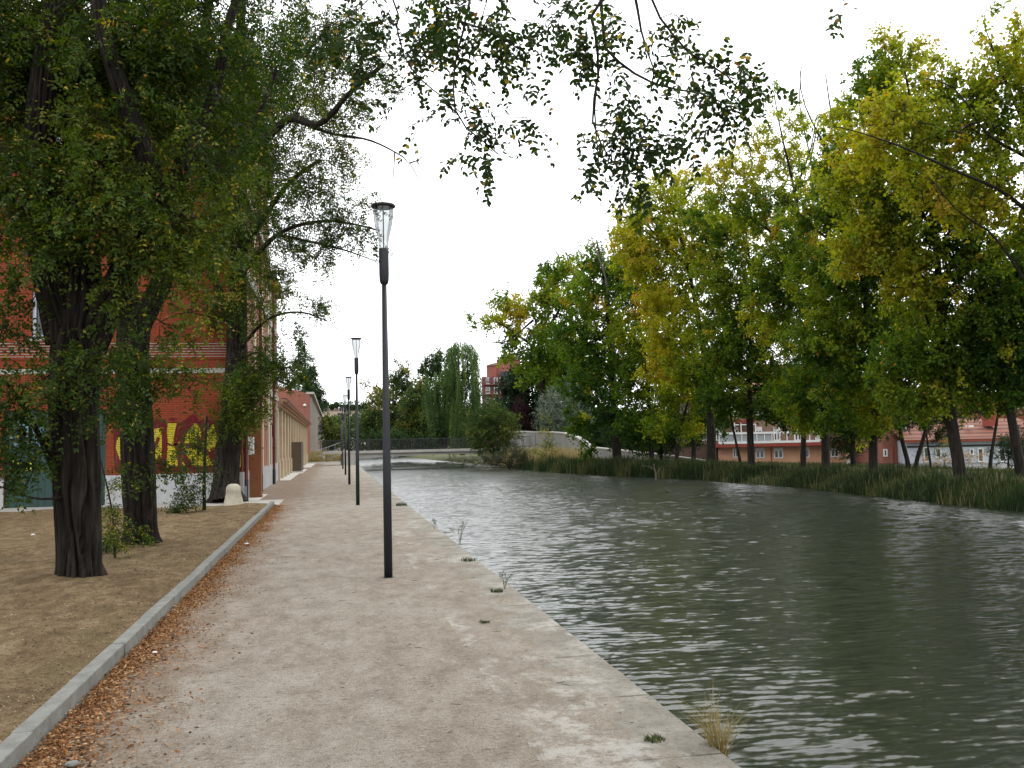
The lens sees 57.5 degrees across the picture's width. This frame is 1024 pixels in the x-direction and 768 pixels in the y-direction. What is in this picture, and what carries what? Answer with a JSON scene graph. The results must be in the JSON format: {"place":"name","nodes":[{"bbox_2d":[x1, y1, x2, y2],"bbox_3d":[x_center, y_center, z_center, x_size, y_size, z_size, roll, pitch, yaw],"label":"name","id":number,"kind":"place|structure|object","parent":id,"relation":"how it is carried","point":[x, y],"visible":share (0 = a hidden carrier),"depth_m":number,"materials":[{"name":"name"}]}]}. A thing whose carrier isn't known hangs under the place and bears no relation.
{"place":"outdoors","nodes":[
{"label":"outdoors","id":0,"kind":"place"},
{"bbox_2d":[26,463,543,767],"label":"gravel path","id":1,"kind":"structure","parent":0,"point":[313,489],"depth_m":6.63,"materials":[{"name":"gravel"}]},
{"bbox_2d":[64,760,80,766],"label":"pebble","id":2,"kind":"object","parent":1,"relation":"on","point":[73,763],"visible":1,"depth_m":4.75,"materials":[{"name":"stone"}]},
{"bbox_2d":[0,503,267,743],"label":"tree bed soil","id":3,"kind":"object","parent":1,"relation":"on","point":[24,526],"visible":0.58,"depth_m":10.10,"materials":[{"name":"soil"}]},
{"bbox_2d":[101,461,153,558],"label":"sapling","id":4,"kind":"object","parent":3,"relation":"on","point":[114,510],"visible":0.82,"depth_m":13.49,"materials":[{"name":"green plant"}]},
{"bbox_2d":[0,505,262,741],"bbox_3d":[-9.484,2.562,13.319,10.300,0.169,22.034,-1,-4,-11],"label":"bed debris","id":5,"kind":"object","parent":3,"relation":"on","point":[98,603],"visible":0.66,"depth_m":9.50,"materials":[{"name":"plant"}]},
{"bbox_2d":[0,0,316,577],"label":"robinia tree","id":6,"kind":"object","parent":3,"relation":"on","point":[48,53],"visible":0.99,"depth_m":10.74,"materials":[{"name":"green plant"}]},
{"bbox_2d":[57,0,328,553],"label":"robinia tree","id":7,"kind":"object","parent":3,"relation":"on","point":[139,461],"visible":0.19,"depth_m":14.92,"materials":[{"name":"green plant"}]},
{"bbox_2d":[157,416,228,513],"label":"sapling","id":8,"kind":"object","parent":3,"relation":"on","point":[178,508],"visible":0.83,"depth_m":22.25,"materials":[{"name":"green plant"}]},
{"bbox_2d":[165,0,424,502],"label":"robinia tree","id":9,"kind":"object","parent":3,"relation":"on","point":[236,414],"visible":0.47,"depth_m":27.02,"materials":[{"name":"green plant"}]},
{"bbox_2d":[277,0,858,235],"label":"robinia tree","id":10,"kind":"object","parent":3,"relation":"on","point":[436,36],"visible":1,"depth_m":5.30,"materials":[{"name":"green plant"}]},
{"bbox_2d":[0,501,273,767],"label":"granite kerb","id":11,"kind":"structure","parent":1,"relation":"on","point":[22,740],"depth_m":6.41,"materials":[{"name":"stone"}]},
{"bbox_2d":[0,59,277,508],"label":"brick building","id":12,"kind":"structure","parent":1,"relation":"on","point":[173,416],"depth_m":28.56,"materials":[{"name":"brick"},{"name":"painted stone"},{"name":"stone"}]},
{"bbox_2d":[27,292,43,340],"bbox_3d":[-14.027,-2.036,28.109,1.015,1.520,0.300,-1,-4,-11],"label":"window","id":13,"kind":"structure","parent":12,"relation":"in","point":[35,312],"depth_m":28.13,"materials":[{"name":"white glass"}]},
{"bbox_2d":[5,409,105,507],"bbox_3d":[-13.654,2.221,27.973,2.819,2.901,0.099,-1,-4,-11],"label":"garage door","id":14,"kind":"structure","parent":12,"relation":"in","point":[47,492],"depth_m":27.84,"materials":[{"name":"paint"}]},
{"bbox_2d":[0,499,283,511],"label":"building apron","id":15,"kind":"object","parent":1,"relation":"on","point":[276,502],"visible":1,"depth_m":27.39,"materials":[{"name":"concrete"}]},
{"bbox_2d":[14,504,302,767],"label":"fallen leaves","id":16,"kind":"object","parent":1,"relation":"on","point":[53,739],"visible":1,"depth_m":6.64,"materials":[{"name":"brown plant"}]},
{"bbox_2d":[222,484,243,505],"bbox_3d":[-7.640,3.083,25.631,0.668,0.690,0.660,-1,-4,-11],"label":"stone bollard","id":17,"kind":"object","parent":1,"relation":"on","point":[233,495],"visible":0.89,"depth_m":25.46,"materials":[{"name":"stone"}]},
{"bbox_2d":[249,494,266,499],"bbox_3d":[-8.515,3.744,30.875,0.600,0.001,3.800,-1,-4,-11],"label":"wall apron","id":18,"kind":"object","parent":1,"relation":"on","point":[256,498],"depth_m":30.10,"materials":[{"name":"concrete"}]},
{"bbox_2d":[249,422,262,497],"bbox_3d":[-8.521,2.508,31.009,0.440,2.500,0.440,-1,-4,-11],"label":"steel cabinet","id":19,"kind":"object","parent":18,"relation":"on","point":[255,477],"visible":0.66,"depth_m":30.80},
{"bbox_2d":[269,276,281,483],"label":"brick wing","id":20,"kind":"structure","parent":1,"relation":"on","point":[273,445],"depth_m":42.52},
{"bbox_2d":[281,473,298,479],"bbox_3d":[-12.579,5.215,52.600,0.720,0.001,12.500,-1,-4,-11],"label":"wall apron","id":21,"kind":"object","parent":1,"relation":"on","point":[290,476],"depth_m":52.51,"materials":[{"name":"concrete"}]},
{"bbox_2d":[277,398,311,480],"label":"workshop","id":22,"kind":"structure","parent":1,"relation":"on","point":[293,422],"depth_m":56.26,"materials":[{"name":"paint"}]},
{"bbox_2d":[291,441,304,472],"bbox_3d":[-14.535,4.873,62.759,1.040,2.074,3.300,-1,-4,-11],"label":"reed screen","id":23,"kind":"object","parent":22,"relation":"in","point":[297,456],"visible":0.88,"depth_m":61.44,"materials":[{"name":"wood"}]},
{"bbox_2d":[340,406,343,468],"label":"street lamp","id":24,"kind":"object","parent":1,"relation":"on","point":[342,439],"visible":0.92,"depth_m":68.54,"materials":[{"name":"metal"}]},
{"bbox_2d":[342,395,346,474],"bbox_3d":[-9.713,2.966,54.335,0.306,4.646,0.306,-2,-4,10],"label":"street lamp","id":25,"kind":"object","parent":1,"relation":"on","point":[345,433],"visible":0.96,"depth_m":54.32,"materials":[{"name":"metal"}]},
{"bbox_2d":[345,377,351,484],"bbox_3d":[-7.002,1.999,40.078,0.306,4.646,0.306,-4,-4,33],"label":"street lamp","id":26,"kind":"object","parent":1,"relation":"on","point":[348,399],"visible":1,"depth_m":40.05,"materials":[{"name":"metal"}]},
{"bbox_2d":[26,534,679,767],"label":"twigs","id":27,"kind":"object","parent":1,"relation":"on","point":[274,650],"visible":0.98,"depth_m":7.57,"materials":[{"name":"wood"}]},
{"bbox_2d":[351,337,361,504],"bbox_3d":[-4.286,1.032,25.813,0.306,4.646,0.306,1,-4,-34],"label":"street lamp","id":28,"kind":"object","parent":1,"relation":"on","point":[356,365],"visible":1,"depth_m":25.79,"materials":[{"name":"metal"}]},
{"bbox_2d":[371,202,394,577],"bbox_3d":[-1.563,0.065,11.553,0.306,4.646,0.306,-1,-4,-11],"label":"street lamp","id":29,"kind":"object","parent":1,"relation":"on","point":[384,281],"visible":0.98,"depth_m":11.52,"materials":[{"name":"metal"}]},
{"bbox_2d":[54,505,725,767],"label":"path debris","id":30,"kind":"object","parent":1,"relation":"on","point":[331,668],"visible":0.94,"depth_m":6.44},
{"bbox_2d":[321,408,434,447],"bbox_3d":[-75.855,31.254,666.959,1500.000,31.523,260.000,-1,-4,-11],"label":"hill","id":31,"kind":"structure","parent":0,"point":[335,411],"depth_m":636.52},
{"bbox_2d":[327,400,377,408],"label":"scrub hedge","id":32,"kind":"object","parent":31,"relation":"on","point":[345,402],"visible":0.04,"depth_m":644.04,"materials":[{"name":"green plant"}]},
{"bbox_2d":[374,356,414,449],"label":"leafy tree","id":33,"kind":"object","parent":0,"point":[399,382],"visible":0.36,"depth_m":124.25,"materials":[{"name":"green plant"}]},
{"bbox_2d":[359,427,442,455],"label":"leafy tree","id":34,"kind":"object","parent":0,"point":[399,433],"visible":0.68,"depth_m":97.71,"materials":[{"name":"green plant"}]},
{"bbox_2d":[392,376,438,449],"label":"leafy tree","id":35,"kind":"object","parent":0,"point":[414,418],"visible":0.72,"depth_m":113.25,"materials":[{"name":"green plant"}]},
{"bbox_2d":[25,0,1023,410],"label":"sky","id":36,"kind":"structure","parent":0,"point":[450,249],"materials":[{"name":"white"}]},
{"bbox_2d":[359,457,1023,767],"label":"water","id":37,"kind":"structure","parent":0,"point":[842,630],"depth_m":12.07,"materials":[{"name":"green liquid"}]},
{"bbox_2d":[405,454,1023,509],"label":"bank","id":38,"kind":"structure","parent":0,"point":[441,457],"depth_m":99.81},
{"bbox_2d":[322,436,530,464],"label":"footbridge","id":39,"kind":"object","parent":38,"relation":"on","point":[394,453],"visible":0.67,"depth_m":83.70,"materials":[{"name":"concrete"}]},
{"bbox_2d":[395,344,459,454],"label":"leafy tree","id":40,"kind":"object","parent":38,"relation":"on","point":[432,366],"visible":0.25,"depth_m":117.28,"materials":[{"name":"green plant"}]},
{"bbox_2d":[420,340,488,459],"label":"weeping willow","id":41,"kind":"object","parent":38,"relation":"on","point":[451,389],"visible":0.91,"depth_m":102.44,"materials":[{"name":"green plant"}]},
{"bbox_2d":[442,393,507,448],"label":"leafy tree","id":42,"kind":"object","parent":38,"relation":"on","point":[494,396],"visible":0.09,"depth_m":111.65,"materials":[{"name":"green plant"}]},
{"bbox_2d":[448,443,531,470],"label":"grey shrub","id":43,"kind":"object","parent":38,"relation":"on","point":[515,454],"visible":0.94,"depth_m":73.86,"materials":[{"name":"green plant"}]},
{"bbox_2d":[461,398,525,458],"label":"round shrub","id":44,"kind":"object","parent":38,"relation":"on","point":[496,429],"visible":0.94,"depth_m":79.58,"materials":[{"name":"green plant"}]},
{"bbox_2d":[482,358,526,446],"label":"red apartment block","id":45,"kind":"structure","parent":38,"relation":"on","point":[494,372],"depth_m":165.03,"materials":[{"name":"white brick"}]},
{"bbox_2d":[509,431,535,451],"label":"concrete wall","id":46,"kind":"structure","parent":38,"relation":"on","point":[531,439],"depth_m":86.07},
{"bbox_2d":[506,393,539,430],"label":"round shrub","id":47,"kind":"object","parent":38,"relation":"on","point":[522,407],"visible":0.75,"depth_m":92.50,"materials":[{"name":"purple plant"}]},
{"bbox_2d":[463,251,600,430],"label":"poplar tree","id":48,"kind":"object","parent":38,"relation":"on","point":[516,312],"visible":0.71,"depth_m":89.27,"materials":[{"name":"green plant"}]},
{"bbox_2d":[484,446,594,464],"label":"dry grass","id":49,"kind":"structure","parent":38,"relation":"on","point":[571,452],"depth_m":71.49,"materials":[{"name":"plant"}]},
{"bbox_2d":[528,411,561,465],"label":"round shrub","id":50,"kind":"object","parent":38,"relation":"on","point":[547,442],"visible":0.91,"depth_m":68.90,"materials":[{"name":"green plant"}]},
{"bbox_2d":[490,338,619,431],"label":"dark tree","id":51,"kind":"object","parent":38,"relation":"on","point":[511,391],"visible":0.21,"depth_m":95.23,"materials":[{"name":"green plant"}]},
{"bbox_2d":[535,431,590,453],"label":"concrete wall","id":52,"kind":"structure","parent":38,"relation":"on","point":[562,438],"depth_m":79.80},
{"bbox_2d":[531,382,595,433],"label":"silver tree","id":53,"kind":"object","parent":38,"relation":"on","point":[558,403],"visible":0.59,"depth_m":85.60,"materials":[{"name":"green plant"}]},
{"bbox_2d":[521,364,611,447],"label":"leafy tree","id":54,"kind":"object","parent":38,"relation":"on","point":[594,433],"visible":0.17,"depth_m":93.42,"materials":[{"name":"green plant"}]},
{"bbox_2d":[547,228,647,463],"bbox_3d":[6.110,-2.263,60.810,7.211,17.238,6.406,-1,-4,-11],"label":"poplar tree","id":55,"kind":"object","parent":38,"relation":"on","point":[587,328],"visible":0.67,"depth_m":60.51,"materials":[{"name":"green plant"}]},
{"bbox_2d":[589,229,622,455],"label":"dead tree","id":56,"kind":"object","parent":38,"relation":"on","point":[606,281],"visible":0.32,"depth_m":58.99,"materials":[{"name":"brown wood"}]},
{"bbox_2d":[599,247,685,460],"bbox_3d":[8.152,-1.474,57.947,5.546,14.890,5.394,-4,-5,38],"label":"poplar tree","id":57,"kind":"object","parent":38,"relation":"on","point":[634,360],"visible":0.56,"depth_m":57.66,"materials":[{"name":"green plant"}]},
{"bbox_2d":[593,447,702,460],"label":"concrete wall","id":58,"kind":"structure","parent":38,"relation":"on","point":[604,452],"depth_m":69.55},
{"bbox_2d":[594,396,721,460],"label":"leafy tree","id":59,"kind":"object","parent":38,"relation":"on","point":[662,448],"visible":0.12,"depth_m":61.81,"materials":[{"name":"green plant"}]},
{"bbox_2d":[630,280,716,459],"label":"poplar tree","id":60,"kind":"object","parent":38,"relation":"on","point":[662,346],"visible":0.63,"depth_m":53.66,"materials":[{"name":"green plant"}]},
{"bbox_2d":[605,162,757,461],"bbox_3d":[9.385,-3.445,51.894,8.732,18.005,6.030,-1,-4,-11],"label":"poplar tree","id":61,"kind":"object","parent":38,"relation":"on","point":[646,252],"visible":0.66,"depth_m":51.45,"materials":[{"name":"green plant"}]},
{"bbox_2d":[664,360,737,459],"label":"poplar tree","id":62,"kind":"object","parent":38,"relation":"on","point":[695,442],"visible":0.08,"depth_m":56.88,"materials":[{"name":"green plant"}]},
{"bbox_2d":[693,319,748,464],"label":"poplar tree","id":63,"kind":"object","parent":38,"relation":"on","point":[725,365],"visible":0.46,"depth_m":47.88,"materials":[{"name":"green plant"}]},
{"bbox_2d":[676,198,809,465],"bbox_3d":[12.038,-2.256,47.561,6.947,15.048,5.613,-2,-4,8],"label":"poplar tree","id":64,"kind":"object","parent":38,"relation":"on","point":[725,288],"visible":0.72,"depth_m":47.09,"materials":[{"name":"green plant"}]},
{"bbox_2d":[667,394,845,462],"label":"salmon building","id":65,"kind":"structure","parent":38,"relation":"on","point":[770,444],"depth_m":74.90,"materials":[{"name":"salmon painted plaster"},{"name":"clay tile"},{"name":"glass"}]},
{"bbox_2d":[755,448,764,457],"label":"window","id":66,"kind":"structure","parent":65,"relation":"in","point":[759,452],"depth_m":74.88,"materials":[{"name":"white paint"}]},
{"bbox_2d":[773,427,780,440],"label":"window","id":67,"kind":"structure","parent":65,"relation":"in","point":[775,436],"depth_m":76.56,"materials":[{"name":"white paint"}]},
{"bbox_2d":[774,448,782,457],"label":"window","id":68,"kind":"structure","parent":65,"relation":"in","point":[778,452],"depth_m":74.88,"materials":[{"name":"white paint"}]},
{"bbox_2d":[830,447,838,456],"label":"window","id":69,"kind":"structure","parent":65,"relation":"in","point":[831,454],"depth_m":74.88,"materials":[{"name":"white paint"}]},
{"bbox_2d":[507,452,1023,511],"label":"reeds","id":70,"kind":"object","parent":38,"relation":"on","point":[966,491],"visible":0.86,"depth_m":36.98,"materials":[{"name":"plant"}]},
{"bbox_2d":[690,77,862,466],"bbox_3d":[12.185,-4.476,42.184,7.846,18.660,4.988,-1,-4,-11],"label":"poplar tree","id":71,"kind":"object","parent":38,"relation":"on","point":[786,310],"visible":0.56,"depth_m":42.26,"materials":[{"name":"green plant"}]},
{"bbox_2d":[772,68,830,466],"bbox_3d":[14.117,-5.158,44.381,3.945,20.184,3.681,-1,-4,-11],"label":"poplar tree","id":72,"kind":"object","parent":38,"relation":"on","point":[803,453],"visible":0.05,"depth_m":44.43,"materials":[{"name":"green plant"}]},
{"bbox_2d":[732,356,904,461],"bbox_3d":[20.009,1.578,59.999,11.656,7.653,4.389,-1,-4,-1],"label":"leafy tree","id":73,"kind":"object","parent":38,"relation":"on","point":[836,440],"visible":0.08,"depth_m":59.82,"materials":[{"name":"green plant"}]},
{"bbox_2d":[769,58,928,472],"bbox_3d":[13.390,-4.265,36.918,6.389,17.528,5.026,-1,-4,-11],"label":"poplar tree","id":74,"kind":"object","parent":38,"relation":"on","point":[845,337],"visible":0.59,"depth_m":36.64,"materials":[{"name":"green plant"}]},
{"bbox_2d":[820,346,880,465],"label":"poplar tree","id":75,"kind":"object","parent":38,"relation":"on","point":[853,436],"visible":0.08,"depth_m":44.90,"materials":[{"name":"green plant"}]},
{"bbox_2d":[856,419,907,462],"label":"brick cottage","id":76,"kind":"structure","parent":38,"relation":"on","point":[888,451],"depth_m":69.49,"materials":[{"name":"brick"}]},
{"bbox_2d":[864,297,931,468],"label":"poplar tree","id":77,"kind":"object","parent":38,"relation":"on","point":[906,455],"visible":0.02,"depth_m":38.93,"materials":[{"name":"brown plant"}]},
{"bbox_2d":[802,21,1023,477],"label":"poplar tree","id":78,"kind":"object","parent":38,"relation":"on","point":[875,241],"visible":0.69,"depth_m":31.06,"materials":[{"name":"green plant"}]},
{"bbox_2d":[902,374,939,468],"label":"poplar tree","id":79,"kind":"object","parent":38,"relation":"on","point":[930,463],"visible":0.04,"depth_m":38.47,"materials":[{"name":"green plant"}]},
{"bbox_2d":[829,0,1023,281],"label":"poplar tree","id":80,"kind":"object","parent":38,"relation":"on","point":[981,98],"visible":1,"depth_m":26.63,"materials":[{"name":"green plant"}]},
{"bbox_2d":[900,299,964,470],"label":"poplar tree","id":81,"kind":"object","parent":38,"relation":"on","point":[918,453],"visible":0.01,"depth_m":37.94,"materials":[{"name":"brown plant"}]},
{"bbox_2d":[912,435,993,465],"bbox_3d":[23.651,3.775,49.979,4.315,2.117,1.126,-1,-4,0],"label":"bramble bush","id":82,"kind":"object","parent":38,"relation":"on","point":[943,455],"visible":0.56,"depth_m":50.05,"materials":[{"name":"green plant"}]},
{"bbox_2d":[920,450,988,466],"bbox_3d":[22.667,4.016,47.992,3.516,1.311,0.952,-1,-4,1],"label":"bramble bush","id":83,"kind":"object","parent":38,"relation":"on","point":[950,460],"visible":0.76,"depth_m":48.01,"materials":[{"name":"green plant"}]},
{"bbox_2d":[893,360,1023,448],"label":"leafy tree","id":84,"kind":"object","parent":38,"relation":"on","point":[938,436],"visible":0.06,"depth_m":55.73,"materials":[{"name":"green plant"}]},
{"bbox_2d":[894,414,1023,462],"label":"white house","id":85,"kind":"structure","parent":38,"relation":"on","point":[976,436],"depth_m":67.97,"materials":[{"name":"plaster"},{"name":"clay tile"},{"name":"glass"}]},
{"bbox_2d":[923,447,928,461],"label":"window","id":86,"kind":"structure","parent":85,"relation":"in","point":[925,452],"depth_m":67.90,"materials":[{"name":"white paint"}]},
{"bbox_2d":[977,448,983,461],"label":"window","id":87,"kind":"structure","parent":85,"relation":"in","point":[980,450],"depth_m":67.88,"materials":[{"name":"white paint"}]},
{"bbox_2d":[916,214,1023,476],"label":"poplar tree","id":88,"kind":"object","parent":38,"relation":"on","point":[1001,343],"visible":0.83,"depth_m":30.38,"materials":[{"name":"green plant"}]},
{"bbox_2d":[934,405,1023,420],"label":"brick house","id":89,"kind":"structure","parent":38,"relation":"on","point":[1002,416],"depth_m":79.13,"materials":[{"name":"ceramic"}]},
{"bbox_2d":[978,334,1022,470],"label":"poplar tree","id":90,"kind":"object","parent":38,"relation":"on","point":[990,462],"visible":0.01,"depth_m":35.95,"materials":[{"name":"brown plant"}]},
{"bbox_2d":[986,422,1023,467],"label":"dark tree","id":91,"kind":"object","parent":38,"relation":"on","point":[1008,454],"visible":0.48,"depth_m":44.94,"materials":[{"name":"green plant"}]},
{"bbox_2d":[589,458,1023,484],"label":"bank grass","id":92,"kind":"structure","parent":0,"point":[1005,471],"depth_m":37.84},
{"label":"rubble ground","id":93,"kind":"structure","parent":0,"visible":0},
{"bbox_2d":[277,387,324,452],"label":"brick hall","id":94,"kind":"structure","parent":93,"relation":"on","point":[306,404],"depth_m":108.71,"materials":[{"name":"brick"}]},
{"bbox_2d":[289,329,330,414],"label":"lombardy poplar","id":95,"kind":"object","parent":93,"relation":"on","point":[316,390],"visible":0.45,"depth_m":204.33,"materials":[{"name":"green plant"}]},
{"bbox_2d":[307,451,340,461],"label":"weeds","id":96,"kind":"object","parent":93,"relation":"on","point":[312,457],"visible":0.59,"depth_m":97.11,"materials":[{"name":"plant"}]},
{"bbox_2d":[315,443,340,459],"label":"handrail","id":97,"kind":"object","parent":93,"relation":"on","point":[328,451],"visible":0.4,"depth_m":97.37,"materials":[{"name":"metal"}]},
{"bbox_2d":[318,412,351,449],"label":"leafy tree","id":98,"kind":"object","parent":93,"relation":"on","point":[326,420],"visible":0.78,"depth_m":149.72,"materials":[{"name":"green plant"}]},
{"bbox_2d":[350,377,396,450],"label":"leafy tree","id":99,"kind":"object","parent":93,"relation":"on","point":[376,420],"visible":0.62,"depth_m":109.55,"materials":[{"name":"green plant"}]},
{"label":"ground","id":100,"kind":"structure","parent":0,"visible":0},
{"bbox_2d":[321,407,904,457],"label":"woodland","id":101,"kind":"object","parent":100,"relation":"on","point":[352,418],"visible":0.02,"depth_m":169.60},
{"bbox_2d":[563,411,890,459],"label":"hedge","id":102,"kind":"object","parent":100,"relation":"on","point":[623,444],"visible":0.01,"depth_m":96.55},
{"label":"canal bed","id":103,"kind":"structure","parent":0,"visible":0},
{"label":"quay wall","id":104,"kind":"structure","parent":103,"relation":"on","visible":0},
{"bbox_2d":[347,465,739,767],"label":"quay coping","id":105,"kind":"object","parent":104,"relation":"on","point":[565,716],"visible":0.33,"depth_m":6.42,"materials":[{"name":"concrete"}]},
{"bbox_2d":[449,519,467,543],"bbox_3d":[-0.855,2.385,15.080,0.287,0.418,0.372,-2,-4,9],"label":"quay weed","id":106,"kind":"object","parent":105,"relation":"on","point":[458,531],"visible":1,"depth_m":15.07,"materials":[{"name":"plant"}]},
{"bbox_2d":[499,571,513,588],"bbox_3d":[-0.063,2.163,10.327,0.176,0.222,0.112,-1,-4,-11],"label":"quay weed","id":107,"kind":"object","parent":105,"relation":"on","point":[504,577],"visible":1,"depth_m":10.32,"materials":[{"name":"plant"}]},
{"bbox_2d":[643,733,665,742],"bbox_3d":[0.753,1.895,4.995,0.147,0.033,0.141,-1,-4,-11],"label":"grass tuft","id":108,"kind":"object","parent":105,"relation":"on","point":[655,738],"visible":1,"depth_m":4.99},
{"bbox_2d":[667,686,773,757],"bbox_3d":[1.061,1.815,4.931,0.446,0.411,0.543,1,-5,-36],"label":"dry tuft","id":109,"kind":"object","parent":104,"relation":"attached to","point":[718,733],"visible":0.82,"depth_m":4.88,"materials":[{"name":"plant"}]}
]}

